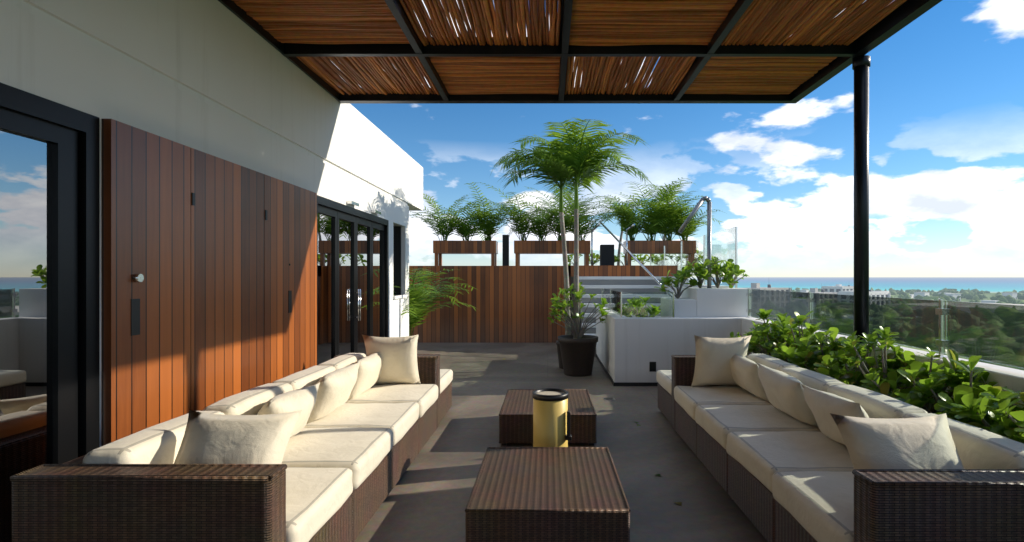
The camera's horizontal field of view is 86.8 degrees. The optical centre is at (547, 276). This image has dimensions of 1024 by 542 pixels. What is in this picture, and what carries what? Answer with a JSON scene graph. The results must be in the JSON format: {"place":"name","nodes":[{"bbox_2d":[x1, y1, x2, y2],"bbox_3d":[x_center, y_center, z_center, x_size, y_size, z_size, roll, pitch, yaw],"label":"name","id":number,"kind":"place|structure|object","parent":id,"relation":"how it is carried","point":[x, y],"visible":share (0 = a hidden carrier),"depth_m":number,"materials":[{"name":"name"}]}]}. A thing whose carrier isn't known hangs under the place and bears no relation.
{"place":"outdoors","nodes":[
{"label":"outdoors","id":0,"kind":"place"},
{"bbox_2d":[354,343,767,541],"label":"terrace floor","id":1,"kind":"structure","parent":0,"point":[426,499],"depth_m":3.99,"materials":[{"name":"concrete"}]},
{"bbox_2d":[0,0,422,446],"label":"penthouse building","id":2,"kind":"structure","parent":1,"relation":"on","point":[217,78],"depth_m":3.25,"materials":[{"name":"white paint"}]},
{"bbox_2d":[0,82,400,541],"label":"doors and windows","id":3,"kind":"structure","parent":2,"relation":"attached to","point":[49,281],"depth_m":2.28,"materials":[{"name":"black glass"}]},
{"bbox_2d":[101,119,316,445],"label":"wood paneling","id":4,"kind":"structure","parent":2,"relation":"attached to","point":[208,279],"depth_m":3.02,"materials":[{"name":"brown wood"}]},
{"bbox_2d":[10,335,452,541],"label":"sofa","id":5,"kind":"object","parent":1,"relation":"on","point":[328,450],"visible":1,"depth_m":2.20,"materials":[{"name":"fabric"}]},
{"bbox_2d":[393,267,477,345],"bbox_3d":[-2.236,0.604,8.582,2.313,1.492,2.743,0,0,0],"label":"areca palm","id":6,"kind":"object","parent":1,"relation":"on","point":[417,305],"visible":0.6,"depth_m":8.47,"materials":[{"name":"plant"}]},
{"bbox_2d":[465,447,630,541],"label":"coffee table","id":7,"kind":"object","parent":1,"relation":"on","point":[547,494],"visible":1,"depth_m":2.68,"materials":[{"name":"wicker"}]},
{"bbox_2d":[499,389,596,445],"bbox_3d":[0.000,1.222,4.785,0.784,0.256,0.974,0,0,0],"label":"coffee table","id":8,"kind":"object","parent":1,"relation":"on","point":[516,419],"visible":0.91,"depth_m":4.30,"materials":[{"name":"wicker"}]},
{"bbox_2d":[409,265,688,355],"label":"raised deck","id":9,"kind":"structure","parent":1,"relation":"on","point":[512,304],"depth_m":11.10,"materials":[{"name":"brown wood"}]},
{"bbox_2d":[409,177,726,266],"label":"planter boxes","id":10,"kind":"object","parent":9,"relation":"on","point":[667,218],"visible":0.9,"depth_m":12.00,"materials":[{"name":"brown wood"}]},
{"bbox_2d":[567,247,718,264],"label":"plants","id":11,"kind":"object","parent":9,"relation":"on","point":[657,259],"visible":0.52,"depth_m":13.58,"materials":[{"name":"green plant"}]},
{"bbox_2d":[598,182,695,264],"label":"small deck palms","id":12,"kind":"object","parent":9,"relation":"on","point":[619,245],"visible":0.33,"depth_m":14.68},
{"bbox_2d":[591,196,711,297],"bbox_3d":[1.761,0.101,9.458,0.844,2.499,4.550,0,0,-11],"label":"handrail","id":13,"kind":"object","parent":9,"relation":"on","point":[709,225],"visible":0.74,"depth_m":7.23,"materials":[{"name":"silver metal"}]},
{"bbox_2d":[532,388,571,446],"bbox_3d":[0.029,1.089,3.900,0.282,0.522,0.264,0,0,0],"label":"ash bin","id":14,"kind":"object","parent":1,"relation":"on","point":[551,420],"visible":0.81,"depth_m":3.80,"materials":[{"name":"gold metal"}]},
{"bbox_2d":[495,137,627,368],"bbox_3d":[0.170,-0.325,8.122,1.931,3.349,2.043,0,0,0],"label":"potted palm","id":15,"kind":"object","parent":1,"relation":"on","point":[556,179],"visible":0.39,"depth_m":7.99,"materials":[{"name":"plant"}]},
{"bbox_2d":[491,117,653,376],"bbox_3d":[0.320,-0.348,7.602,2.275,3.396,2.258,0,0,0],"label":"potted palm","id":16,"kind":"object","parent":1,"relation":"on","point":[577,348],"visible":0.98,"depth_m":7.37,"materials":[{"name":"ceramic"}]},
{"bbox_2d":[514,355,681,504],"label":"fallen leaves","id":17,"kind":"object","parent":1,"relation":"on","point":[679,503],"visible":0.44,"depth_m":3.67,"materials":[{"name":"brown plant"}]},
{"bbox_2d":[650,227,750,316],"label":"white planter wall","id":18,"kind":"structure","parent":1,"relation":"on","point":[713,301],"depth_m":6.88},
{"bbox_2d":[607,256,748,316],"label":"shrubs","id":19,"kind":"object","parent":18,"relation":"in","point":[729,268],"visible":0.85,"depth_m":7.22,"materials":[{"name":"green plant"}]},
{"bbox_2d":[596,288,1023,417],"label":"parapet walls","id":20,"kind":"structure","parent":1,"relation":"on","point":[635,351],"depth_m":4.62,"materials":[{"name":"white paint"}]},
{"bbox_2d":[218,0,941,343],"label":"pergola frame","id":21,"kind":"object","parent":20,"relation":"on","point":[896,20],"visible":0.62,"depth_m":4.15,"materials":[{"name":"grey metal"}]},
{"bbox_2d":[232,0,906,94],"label":"pergola slats","id":22,"kind":"object","parent":21,"relation":"on","point":[672,22],"visible":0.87,"depth_m":3.96,"materials":[{"name":"brown wood"}]},
{"bbox_2d":[656,335,1023,541],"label":"sofa","id":23,"kind":"object","parent":1,"relation":"on","point":[783,451],"visible":1,"depth_m":2.47,"materials":[{"name":"fabric"}]},
{"bbox_2d":[730,309,1023,443],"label":"clusia hedge","id":24,"kind":"object","parent":1,"relation":"on","point":[975,402],"visible":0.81,"depth_m":3.36,"materials":[{"name":"green plant"}]},
{"bbox_2d":[330,0,1023,276],"label":"sky","id":25,"kind":"structure","parent":0,"point":[946,90],"materials":[{"name":"blue"}]},
{"bbox_2d":[689,277,1023,303],"bbox_3d":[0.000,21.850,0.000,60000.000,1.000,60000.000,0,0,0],"label":"sea","id":26,"kind":"structure","parent":0,"point":[993,285],"depth_m":1760.53,"materials":[{"name":"blue liquid"}]},
{"bbox_2d":[751,287,1023,369],"bbox_3d":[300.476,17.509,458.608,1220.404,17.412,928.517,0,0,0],"label":"distant tree canopy","id":27,"kind":"object","parent":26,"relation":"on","point":[972,296],"visible":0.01,"depth_m":498.94,"materials":[{"name":"green plant"}]},
{"bbox_2d":[750,283,1016,302],"bbox_3d":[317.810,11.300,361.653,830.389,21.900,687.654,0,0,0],"label":"distant buildings","id":28,"kind":"structure","parent":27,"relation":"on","point":[842,290],"depth_m":405.22,"materials":[{"name":"grey concrete"}]},
{"bbox_2d":[974,302,1023,304],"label":"sand lots","id":29,"kind":"structure","parent":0,"point":[1002,303],"depth_m":281.20,"materials":[{"name":"beige"}]}
]}

